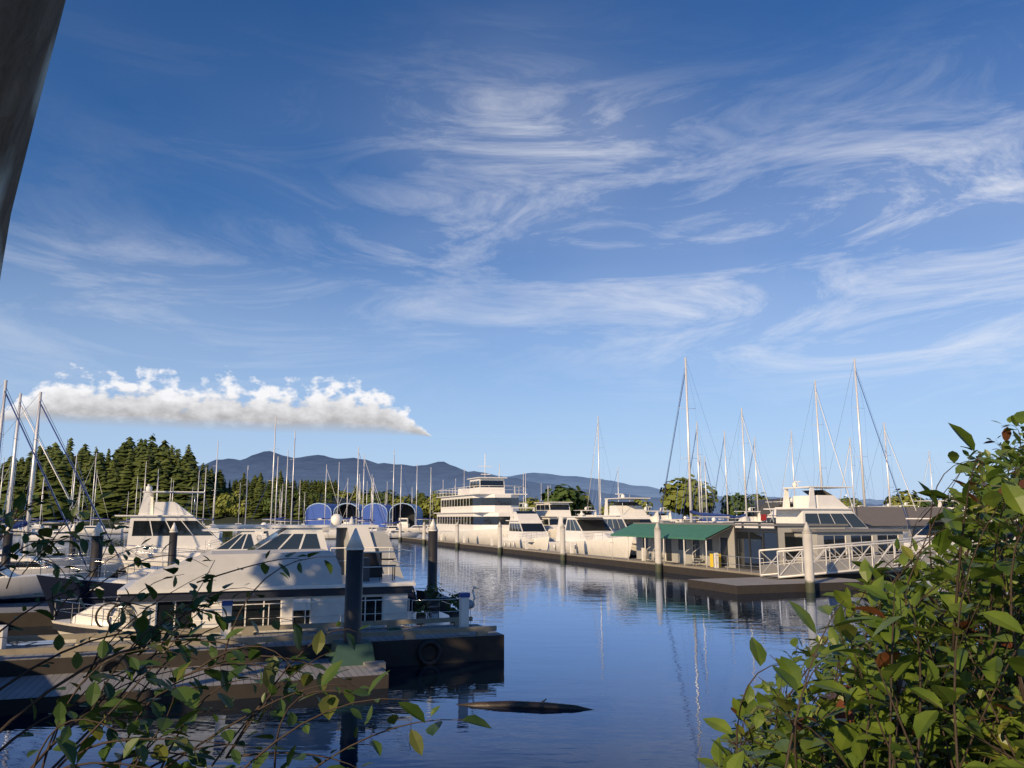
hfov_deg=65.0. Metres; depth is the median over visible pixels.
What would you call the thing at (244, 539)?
yacht
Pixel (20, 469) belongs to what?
forest conifer
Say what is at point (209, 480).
forest conifer
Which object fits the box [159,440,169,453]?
forest conifer
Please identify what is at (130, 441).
forest conifer
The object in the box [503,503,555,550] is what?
yacht
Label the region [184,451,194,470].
forest conifer
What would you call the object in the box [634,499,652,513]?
shore tree
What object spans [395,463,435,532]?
sailboat
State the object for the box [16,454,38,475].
forest conifer
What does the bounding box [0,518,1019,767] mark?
water
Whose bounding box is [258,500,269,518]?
forest conifer
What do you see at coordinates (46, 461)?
forest conifer
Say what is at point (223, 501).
forest tree
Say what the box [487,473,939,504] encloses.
mountains
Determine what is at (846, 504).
shore tree
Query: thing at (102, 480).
forest conifer
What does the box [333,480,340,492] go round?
forest conifer
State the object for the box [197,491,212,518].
forest conifer
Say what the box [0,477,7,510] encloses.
forest conifer
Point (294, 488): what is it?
forest conifer
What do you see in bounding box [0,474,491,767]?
branches
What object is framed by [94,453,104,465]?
forest conifer
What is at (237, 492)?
forest tree
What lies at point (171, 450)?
forest conifer
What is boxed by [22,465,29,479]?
forest conifer
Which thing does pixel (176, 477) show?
forest conifer
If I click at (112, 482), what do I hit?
forest conifer
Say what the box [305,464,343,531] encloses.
sailboat
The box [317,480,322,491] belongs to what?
forest conifer
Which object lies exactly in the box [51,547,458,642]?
motor yacht
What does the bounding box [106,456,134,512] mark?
forest conifer
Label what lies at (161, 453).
forest conifer
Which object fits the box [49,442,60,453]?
forest conifer
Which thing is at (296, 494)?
forest tree
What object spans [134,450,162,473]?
forest conifer
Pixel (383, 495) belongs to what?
treeline tree
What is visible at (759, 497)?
shore tree
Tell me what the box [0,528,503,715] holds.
dock
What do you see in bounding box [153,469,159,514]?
sailboat
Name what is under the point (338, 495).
sailboat
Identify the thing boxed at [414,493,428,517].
treeline conifer
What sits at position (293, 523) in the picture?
shore ground
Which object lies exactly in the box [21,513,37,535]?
sailboat
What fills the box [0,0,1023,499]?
sky
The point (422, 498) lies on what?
treeline conifer
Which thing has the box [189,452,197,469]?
forest conifer
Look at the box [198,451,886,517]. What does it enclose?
mountains
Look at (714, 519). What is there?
yacht
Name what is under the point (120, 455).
forest conifer
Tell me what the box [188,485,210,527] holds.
sailboat
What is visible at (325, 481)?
forest conifer
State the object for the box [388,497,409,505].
treeline tree
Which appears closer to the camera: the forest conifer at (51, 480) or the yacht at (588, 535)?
the yacht at (588, 535)
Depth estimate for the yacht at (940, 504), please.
97.32 m
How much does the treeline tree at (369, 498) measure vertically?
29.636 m
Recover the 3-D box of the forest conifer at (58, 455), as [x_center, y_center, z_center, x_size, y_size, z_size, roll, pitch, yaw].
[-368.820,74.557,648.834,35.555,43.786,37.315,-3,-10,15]
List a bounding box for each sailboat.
[0,380,88,600]
[0,392,121,577]
[0,393,90,565]
[29,454,97,540]
[65,453,122,533]
[207,441,222,537]
[247,457,300,538]
[255,450,307,531]
[258,417,275,540]
[290,431,295,524]
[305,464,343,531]
[323,447,385,538]
[329,454,386,531]
[382,465,420,537]
[385,450,398,532]
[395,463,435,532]
[586,416,614,514]
[659,357,738,522]
[682,422,725,522]
[696,457,719,520]
[710,431,748,520]
[716,408,773,521]
[742,437,775,515]
[780,431,805,502]
[790,381,855,514]
[825,358,913,536]
[839,437,873,507]
[861,423,916,510]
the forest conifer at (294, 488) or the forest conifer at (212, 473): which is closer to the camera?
the forest conifer at (294, 488)
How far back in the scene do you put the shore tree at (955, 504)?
296.07 m
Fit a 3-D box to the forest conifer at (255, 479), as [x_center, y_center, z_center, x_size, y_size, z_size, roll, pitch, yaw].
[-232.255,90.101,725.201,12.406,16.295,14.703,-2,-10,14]
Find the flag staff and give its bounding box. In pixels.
[761,514,766,521]
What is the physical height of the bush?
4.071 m
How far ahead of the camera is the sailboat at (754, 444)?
152.87 m
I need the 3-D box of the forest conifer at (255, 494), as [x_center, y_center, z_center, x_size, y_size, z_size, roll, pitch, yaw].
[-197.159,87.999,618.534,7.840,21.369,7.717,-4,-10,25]
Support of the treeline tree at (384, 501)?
on the shore ground
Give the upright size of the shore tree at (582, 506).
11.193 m
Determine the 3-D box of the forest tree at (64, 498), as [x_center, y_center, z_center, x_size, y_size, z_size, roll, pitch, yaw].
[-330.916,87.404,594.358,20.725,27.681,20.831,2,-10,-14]
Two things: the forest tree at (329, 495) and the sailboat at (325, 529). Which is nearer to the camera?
the sailboat at (325, 529)
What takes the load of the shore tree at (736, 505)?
on the shore pads
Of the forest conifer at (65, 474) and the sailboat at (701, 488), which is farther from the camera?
the forest conifer at (65, 474)
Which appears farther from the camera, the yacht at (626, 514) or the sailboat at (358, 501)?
the sailboat at (358, 501)
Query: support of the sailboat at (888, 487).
on the water
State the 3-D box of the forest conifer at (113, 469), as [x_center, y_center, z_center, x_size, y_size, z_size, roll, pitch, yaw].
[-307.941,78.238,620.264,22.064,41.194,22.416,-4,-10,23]
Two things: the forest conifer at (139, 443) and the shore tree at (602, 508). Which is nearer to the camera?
the shore tree at (602, 508)
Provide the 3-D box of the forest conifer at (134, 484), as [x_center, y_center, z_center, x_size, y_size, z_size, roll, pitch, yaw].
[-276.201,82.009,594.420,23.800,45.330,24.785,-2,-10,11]
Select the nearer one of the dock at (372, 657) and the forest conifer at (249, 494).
the dock at (372, 657)
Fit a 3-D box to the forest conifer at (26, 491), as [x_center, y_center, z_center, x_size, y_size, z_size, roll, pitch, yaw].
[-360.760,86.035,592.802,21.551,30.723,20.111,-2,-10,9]
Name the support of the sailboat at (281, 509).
on the water
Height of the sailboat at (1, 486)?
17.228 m
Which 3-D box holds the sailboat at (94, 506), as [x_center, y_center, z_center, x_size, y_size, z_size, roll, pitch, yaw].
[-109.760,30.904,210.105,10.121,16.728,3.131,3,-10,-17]
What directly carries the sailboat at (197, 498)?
on the water
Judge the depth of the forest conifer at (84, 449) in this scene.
727.08 m
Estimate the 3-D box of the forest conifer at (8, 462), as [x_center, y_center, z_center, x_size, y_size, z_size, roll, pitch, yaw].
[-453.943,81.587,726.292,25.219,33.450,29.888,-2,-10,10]
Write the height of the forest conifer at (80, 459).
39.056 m
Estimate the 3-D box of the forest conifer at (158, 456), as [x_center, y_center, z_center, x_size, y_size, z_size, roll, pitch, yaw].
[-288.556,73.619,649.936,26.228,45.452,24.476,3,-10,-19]
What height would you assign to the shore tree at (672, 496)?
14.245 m
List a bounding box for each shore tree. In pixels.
[423,491,450,517]
[519,496,538,512]
[540,484,584,514]
[564,489,593,515]
[598,500,615,514]
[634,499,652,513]
[659,474,710,518]
[678,481,718,522]
[719,492,754,520]
[750,492,768,499]
[840,496,862,507]
[883,488,921,506]
[899,494,930,506]
[941,492,961,506]
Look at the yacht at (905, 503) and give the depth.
148.88 m
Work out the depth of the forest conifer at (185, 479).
589.57 m
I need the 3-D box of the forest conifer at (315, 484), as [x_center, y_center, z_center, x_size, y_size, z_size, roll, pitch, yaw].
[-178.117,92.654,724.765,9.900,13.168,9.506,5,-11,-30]
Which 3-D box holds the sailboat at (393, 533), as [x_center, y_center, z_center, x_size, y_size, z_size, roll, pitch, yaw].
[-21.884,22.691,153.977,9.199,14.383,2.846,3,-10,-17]
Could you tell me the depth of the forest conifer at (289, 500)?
617.77 m
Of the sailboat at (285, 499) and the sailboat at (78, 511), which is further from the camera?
the sailboat at (78, 511)
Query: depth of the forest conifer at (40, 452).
687.54 m
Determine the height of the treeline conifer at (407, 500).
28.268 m
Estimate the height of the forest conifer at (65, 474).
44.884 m
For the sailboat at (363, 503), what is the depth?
176.69 m
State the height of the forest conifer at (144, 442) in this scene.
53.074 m
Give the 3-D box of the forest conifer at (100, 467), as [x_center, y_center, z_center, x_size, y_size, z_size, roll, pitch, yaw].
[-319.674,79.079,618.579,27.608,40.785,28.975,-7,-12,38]
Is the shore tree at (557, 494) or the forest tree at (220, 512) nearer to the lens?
the shore tree at (557, 494)
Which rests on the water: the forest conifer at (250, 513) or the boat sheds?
the boat sheds
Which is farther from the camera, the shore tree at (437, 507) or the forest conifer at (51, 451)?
the forest conifer at (51, 451)
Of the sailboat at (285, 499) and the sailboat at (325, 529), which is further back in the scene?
the sailboat at (325, 529)
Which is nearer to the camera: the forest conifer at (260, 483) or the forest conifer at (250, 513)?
the forest conifer at (250, 513)
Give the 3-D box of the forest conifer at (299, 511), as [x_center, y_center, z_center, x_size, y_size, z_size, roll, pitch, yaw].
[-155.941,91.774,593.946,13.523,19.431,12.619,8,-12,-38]
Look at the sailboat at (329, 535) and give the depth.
151.52 m
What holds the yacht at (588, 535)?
on the water
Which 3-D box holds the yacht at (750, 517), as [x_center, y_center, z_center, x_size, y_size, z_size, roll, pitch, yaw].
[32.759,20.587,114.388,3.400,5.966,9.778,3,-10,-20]
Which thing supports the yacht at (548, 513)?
on the water
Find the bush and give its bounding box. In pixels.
[696,411,1023,767]
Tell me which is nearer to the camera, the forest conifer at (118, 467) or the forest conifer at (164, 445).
the forest conifer at (118, 467)
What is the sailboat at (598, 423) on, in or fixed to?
on the water
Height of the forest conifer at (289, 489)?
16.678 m
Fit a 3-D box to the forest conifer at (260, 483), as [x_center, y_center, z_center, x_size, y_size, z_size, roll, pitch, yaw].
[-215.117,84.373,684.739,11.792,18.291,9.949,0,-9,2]
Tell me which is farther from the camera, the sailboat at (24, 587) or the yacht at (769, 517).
the yacht at (769, 517)
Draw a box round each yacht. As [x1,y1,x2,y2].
[102,484,263,571]
[121,522,278,572]
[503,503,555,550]
[535,502,572,541]
[549,512,632,557]
[574,507,595,515]
[596,494,652,555]
[644,507,658,522]
[654,507,671,522]
[660,516,699,522]
[697,517,759,522]
[734,507,761,521]
[763,481,908,537]
[764,498,792,521]
[883,502,915,506]
[903,518,1002,568]
[917,496,962,510]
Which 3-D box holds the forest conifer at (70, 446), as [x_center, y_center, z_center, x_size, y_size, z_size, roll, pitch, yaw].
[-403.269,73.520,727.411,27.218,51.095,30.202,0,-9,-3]
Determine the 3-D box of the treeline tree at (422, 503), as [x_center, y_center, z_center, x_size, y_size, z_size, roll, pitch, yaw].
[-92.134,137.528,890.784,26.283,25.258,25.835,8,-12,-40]
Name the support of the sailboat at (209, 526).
on the water
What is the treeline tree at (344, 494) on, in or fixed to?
on the shore ground
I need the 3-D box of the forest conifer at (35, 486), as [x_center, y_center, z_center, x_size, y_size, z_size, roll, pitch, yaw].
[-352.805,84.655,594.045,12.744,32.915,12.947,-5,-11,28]
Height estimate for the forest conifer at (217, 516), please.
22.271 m
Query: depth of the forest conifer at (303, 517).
591.68 m
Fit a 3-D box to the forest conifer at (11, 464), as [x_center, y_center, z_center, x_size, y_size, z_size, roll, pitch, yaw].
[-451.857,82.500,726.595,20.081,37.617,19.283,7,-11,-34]
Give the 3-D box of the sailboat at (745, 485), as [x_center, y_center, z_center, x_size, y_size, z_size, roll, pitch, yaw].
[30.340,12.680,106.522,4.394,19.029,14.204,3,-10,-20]
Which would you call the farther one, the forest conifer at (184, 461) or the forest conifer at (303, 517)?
the forest conifer at (184, 461)
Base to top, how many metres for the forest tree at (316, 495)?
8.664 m
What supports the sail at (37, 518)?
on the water
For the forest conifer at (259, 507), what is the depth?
589.88 m
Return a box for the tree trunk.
[0,0,65,276]
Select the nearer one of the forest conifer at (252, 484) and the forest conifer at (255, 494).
the forest conifer at (255, 494)
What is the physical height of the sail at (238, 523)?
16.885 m
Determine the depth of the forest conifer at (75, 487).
592.53 m
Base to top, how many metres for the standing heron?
1.161 m
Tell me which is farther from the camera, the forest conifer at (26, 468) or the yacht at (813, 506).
the forest conifer at (26, 468)
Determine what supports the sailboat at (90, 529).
on the water
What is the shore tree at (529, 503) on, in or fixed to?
on the shore pads
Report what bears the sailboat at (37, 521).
on the water
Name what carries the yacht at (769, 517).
on the water
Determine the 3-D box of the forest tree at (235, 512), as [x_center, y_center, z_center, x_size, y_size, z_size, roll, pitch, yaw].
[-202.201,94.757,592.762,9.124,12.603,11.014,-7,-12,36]
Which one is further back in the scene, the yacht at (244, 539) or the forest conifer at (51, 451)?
the forest conifer at (51, 451)
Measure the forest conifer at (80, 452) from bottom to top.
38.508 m
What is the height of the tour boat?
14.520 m
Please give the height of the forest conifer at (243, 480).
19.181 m
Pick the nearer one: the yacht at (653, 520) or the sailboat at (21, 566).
the sailboat at (21, 566)
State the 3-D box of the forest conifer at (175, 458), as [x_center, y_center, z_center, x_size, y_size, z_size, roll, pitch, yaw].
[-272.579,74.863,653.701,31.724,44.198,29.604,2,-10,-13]
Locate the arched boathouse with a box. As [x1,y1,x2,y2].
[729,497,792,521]
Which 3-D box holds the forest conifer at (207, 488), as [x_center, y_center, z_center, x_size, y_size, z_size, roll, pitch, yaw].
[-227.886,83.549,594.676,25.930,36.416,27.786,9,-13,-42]
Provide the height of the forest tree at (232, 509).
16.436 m
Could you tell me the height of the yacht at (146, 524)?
7.212 m
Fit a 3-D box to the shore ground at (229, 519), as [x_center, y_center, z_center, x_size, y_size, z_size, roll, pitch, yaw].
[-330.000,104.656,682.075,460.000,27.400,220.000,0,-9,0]
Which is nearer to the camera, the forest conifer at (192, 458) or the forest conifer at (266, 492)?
the forest conifer at (266, 492)
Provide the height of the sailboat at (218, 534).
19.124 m
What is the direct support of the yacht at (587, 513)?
on the water
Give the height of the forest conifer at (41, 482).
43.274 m
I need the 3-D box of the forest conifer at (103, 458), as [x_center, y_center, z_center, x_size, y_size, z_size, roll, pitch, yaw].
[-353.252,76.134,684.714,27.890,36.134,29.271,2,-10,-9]
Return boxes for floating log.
[456,699,593,709]
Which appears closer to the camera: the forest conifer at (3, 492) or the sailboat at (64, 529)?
the sailboat at (64, 529)
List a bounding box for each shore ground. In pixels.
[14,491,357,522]
[204,522,436,525]
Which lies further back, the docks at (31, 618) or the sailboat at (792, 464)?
the sailboat at (792, 464)
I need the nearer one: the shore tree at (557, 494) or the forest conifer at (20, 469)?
the shore tree at (557, 494)
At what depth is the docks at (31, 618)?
33.15 m
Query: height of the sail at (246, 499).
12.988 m
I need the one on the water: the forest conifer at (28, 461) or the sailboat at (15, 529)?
the sailboat at (15, 529)
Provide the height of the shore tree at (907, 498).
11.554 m
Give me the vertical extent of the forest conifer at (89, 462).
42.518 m
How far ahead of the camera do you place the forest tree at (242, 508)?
589.78 m
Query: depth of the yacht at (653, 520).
107.51 m
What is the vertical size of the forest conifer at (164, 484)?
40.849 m
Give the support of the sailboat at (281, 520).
on the water
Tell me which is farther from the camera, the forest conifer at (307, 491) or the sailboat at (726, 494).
the forest conifer at (307, 491)
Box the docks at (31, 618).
[0,517,450,627]
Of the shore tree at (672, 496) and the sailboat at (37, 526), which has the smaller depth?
the shore tree at (672, 496)
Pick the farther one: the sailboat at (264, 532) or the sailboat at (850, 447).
the sailboat at (264, 532)
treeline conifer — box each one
[405,494,412,503]
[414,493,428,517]
[418,492,428,517]
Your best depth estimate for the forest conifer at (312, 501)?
618.05 m
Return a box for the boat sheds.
[305,503,422,527]
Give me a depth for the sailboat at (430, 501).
226.98 m
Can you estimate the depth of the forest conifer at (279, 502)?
592.05 m
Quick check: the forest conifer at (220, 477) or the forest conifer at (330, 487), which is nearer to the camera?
the forest conifer at (330, 487)
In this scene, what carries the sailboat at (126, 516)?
on the water
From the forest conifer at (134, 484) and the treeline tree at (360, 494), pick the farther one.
the treeline tree at (360, 494)
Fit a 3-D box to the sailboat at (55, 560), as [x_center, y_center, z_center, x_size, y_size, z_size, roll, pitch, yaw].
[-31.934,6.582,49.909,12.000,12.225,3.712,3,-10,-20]
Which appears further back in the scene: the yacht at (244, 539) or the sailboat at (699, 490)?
the sailboat at (699, 490)
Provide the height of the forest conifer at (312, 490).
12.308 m
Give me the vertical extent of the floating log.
0.259 m
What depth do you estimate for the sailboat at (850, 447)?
104.87 m
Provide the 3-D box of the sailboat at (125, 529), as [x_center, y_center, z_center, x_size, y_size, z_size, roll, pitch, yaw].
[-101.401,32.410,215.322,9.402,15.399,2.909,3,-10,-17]
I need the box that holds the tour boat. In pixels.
[434,466,526,545]
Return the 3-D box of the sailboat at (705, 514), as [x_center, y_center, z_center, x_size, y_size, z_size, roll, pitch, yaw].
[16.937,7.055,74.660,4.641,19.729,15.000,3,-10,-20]
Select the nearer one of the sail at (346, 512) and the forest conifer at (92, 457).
the sail at (346, 512)
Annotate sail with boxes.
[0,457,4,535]
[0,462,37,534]
[13,481,50,527]
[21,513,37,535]
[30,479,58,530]
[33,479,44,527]
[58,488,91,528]
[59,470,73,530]
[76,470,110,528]
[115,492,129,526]
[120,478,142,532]
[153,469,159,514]
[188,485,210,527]
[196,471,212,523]
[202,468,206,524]
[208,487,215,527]
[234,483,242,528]
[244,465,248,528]
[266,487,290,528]
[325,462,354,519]
[329,482,360,529]
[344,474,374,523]
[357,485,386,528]
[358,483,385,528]
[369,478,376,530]
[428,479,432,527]
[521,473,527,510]
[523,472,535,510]
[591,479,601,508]
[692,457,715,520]
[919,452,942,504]
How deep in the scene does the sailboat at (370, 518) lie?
231.08 m
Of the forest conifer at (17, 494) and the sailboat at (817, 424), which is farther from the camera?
the forest conifer at (17, 494)
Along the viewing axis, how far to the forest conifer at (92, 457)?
648.81 m
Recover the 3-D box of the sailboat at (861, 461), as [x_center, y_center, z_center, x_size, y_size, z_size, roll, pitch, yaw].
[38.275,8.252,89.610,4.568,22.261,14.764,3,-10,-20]
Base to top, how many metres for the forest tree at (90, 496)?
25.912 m
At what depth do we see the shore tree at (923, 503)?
226.23 m
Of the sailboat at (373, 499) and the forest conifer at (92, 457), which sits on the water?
the sailboat at (373, 499)
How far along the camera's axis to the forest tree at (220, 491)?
646.99 m
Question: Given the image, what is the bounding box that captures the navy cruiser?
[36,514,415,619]
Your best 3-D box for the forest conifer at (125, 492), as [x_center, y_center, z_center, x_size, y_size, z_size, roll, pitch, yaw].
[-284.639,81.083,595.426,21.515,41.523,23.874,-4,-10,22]
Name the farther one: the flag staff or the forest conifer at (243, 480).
the forest conifer at (243, 480)
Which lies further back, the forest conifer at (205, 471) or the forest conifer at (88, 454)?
the forest conifer at (88, 454)
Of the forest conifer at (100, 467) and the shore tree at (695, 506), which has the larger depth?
the forest conifer at (100, 467)
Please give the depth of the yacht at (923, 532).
63.62 m
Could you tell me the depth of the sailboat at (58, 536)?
133.87 m
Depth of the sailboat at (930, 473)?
166.69 m
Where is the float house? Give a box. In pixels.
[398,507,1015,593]
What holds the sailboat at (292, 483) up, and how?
on the water
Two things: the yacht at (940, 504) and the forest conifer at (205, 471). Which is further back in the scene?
the forest conifer at (205, 471)
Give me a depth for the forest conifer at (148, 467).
593.35 m
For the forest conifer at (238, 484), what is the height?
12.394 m
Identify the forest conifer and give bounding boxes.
[0,467,22,517]
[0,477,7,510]
[3,456,16,475]
[5,456,17,468]
[11,472,27,518]
[12,480,32,518]
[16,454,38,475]
[17,464,24,476]
[21,457,31,474]
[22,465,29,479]
[24,461,41,490]
[25,460,78,518]
[25,476,38,510]
[29,457,52,488]
[30,460,60,520]
[33,464,48,506]
[38,447,43,461]
[39,446,51,462]
[48,447,53,457]
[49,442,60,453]
[50,450,64,463]
[61,450,76,469]
[64,438,74,455]
[67,453,74,471]
[67,467,78,515]
[72,466,88,508]
[74,444,90,457]
[74,465,103,519]
[76,462,83,487]
[77,449,85,460]
[77,454,83,467]
[81,455,96,479]
[82,450,91,464]
[83,458,92,476]
[86,474,111,517]
[90,472,128,518]
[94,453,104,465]
[94,460,107,478]
[95,453,107,465]
[105,449,110,467]
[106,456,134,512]
[106,458,122,473]
[106,459,118,479]
[110,442,129,467]
[110,466,131,517]
[120,449,134,476]
[121,437,136,448]
[122,453,158,516]
[122,464,145,519]
[131,447,144,470]
[134,438,143,449]
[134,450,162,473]
[140,439,148,447]
[145,433,157,449]
[149,457,164,506]
[152,447,162,463]
[153,466,171,511]
[154,447,170,467]
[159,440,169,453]
[160,449,174,484]
[164,459,183,501]
[168,471,199,509]
[169,445,174,457]
[170,449,182,469]
[179,470,205,517]
[180,455,193,470]
[183,460,191,474]
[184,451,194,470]
[188,473,216,514]
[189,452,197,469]
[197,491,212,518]
[200,465,213,483]
[201,472,213,491]
[205,492,222,518]
[210,467,215,480]
[213,470,227,488]
[236,480,241,490]
[241,472,246,489]
[244,500,256,517]
[246,489,265,519]
[247,488,253,499]
[248,480,254,492]
[249,475,257,488]
[252,484,257,502]
[253,473,263,491]
[258,484,271,502]
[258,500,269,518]
[269,484,284,503]
[272,486,284,517]
[277,470,283,489]
[282,497,290,517]
[283,482,296,499]
[288,493,294,509]
[290,482,296,491]
[292,495,304,519]
[300,480,309,493]
[301,502,306,519]
[302,488,310,501]
[302,491,308,510]
[308,480,314,492]
[308,497,314,505]
[310,480,318,491]
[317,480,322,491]
[322,480,328,492]
[326,480,336,492]
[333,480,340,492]
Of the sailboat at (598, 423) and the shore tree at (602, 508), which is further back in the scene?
the shore tree at (602, 508)
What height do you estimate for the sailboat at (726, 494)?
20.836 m
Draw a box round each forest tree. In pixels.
[60,487,76,517]
[79,486,102,506]
[215,492,238,517]
[215,506,226,517]
[216,487,223,494]
[225,499,241,517]
[229,488,245,502]
[232,505,241,516]
[236,499,249,517]
[262,496,278,514]
[293,489,302,499]
[313,492,320,499]
[326,492,333,500]
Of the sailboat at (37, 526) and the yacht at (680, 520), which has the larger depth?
the sailboat at (37, 526)
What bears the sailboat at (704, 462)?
on the water
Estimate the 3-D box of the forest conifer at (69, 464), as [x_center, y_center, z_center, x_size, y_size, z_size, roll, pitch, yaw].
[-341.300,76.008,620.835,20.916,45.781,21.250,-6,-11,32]
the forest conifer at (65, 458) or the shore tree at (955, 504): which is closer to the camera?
the shore tree at (955, 504)
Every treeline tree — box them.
[332,490,350,498]
[351,491,368,504]
[359,493,382,504]
[374,489,398,502]
[377,497,392,503]
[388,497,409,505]
[419,497,429,517]
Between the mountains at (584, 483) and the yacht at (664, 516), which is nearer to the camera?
the yacht at (664, 516)
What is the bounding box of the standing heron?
[469,586,477,625]
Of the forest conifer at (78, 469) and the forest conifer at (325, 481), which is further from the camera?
the forest conifer at (325, 481)
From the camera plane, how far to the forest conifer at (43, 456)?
683.83 m
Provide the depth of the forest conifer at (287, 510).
592.05 m
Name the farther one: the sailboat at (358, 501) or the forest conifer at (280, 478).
the forest conifer at (280, 478)
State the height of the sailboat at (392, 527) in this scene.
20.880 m
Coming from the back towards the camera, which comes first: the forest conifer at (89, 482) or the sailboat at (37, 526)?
the forest conifer at (89, 482)

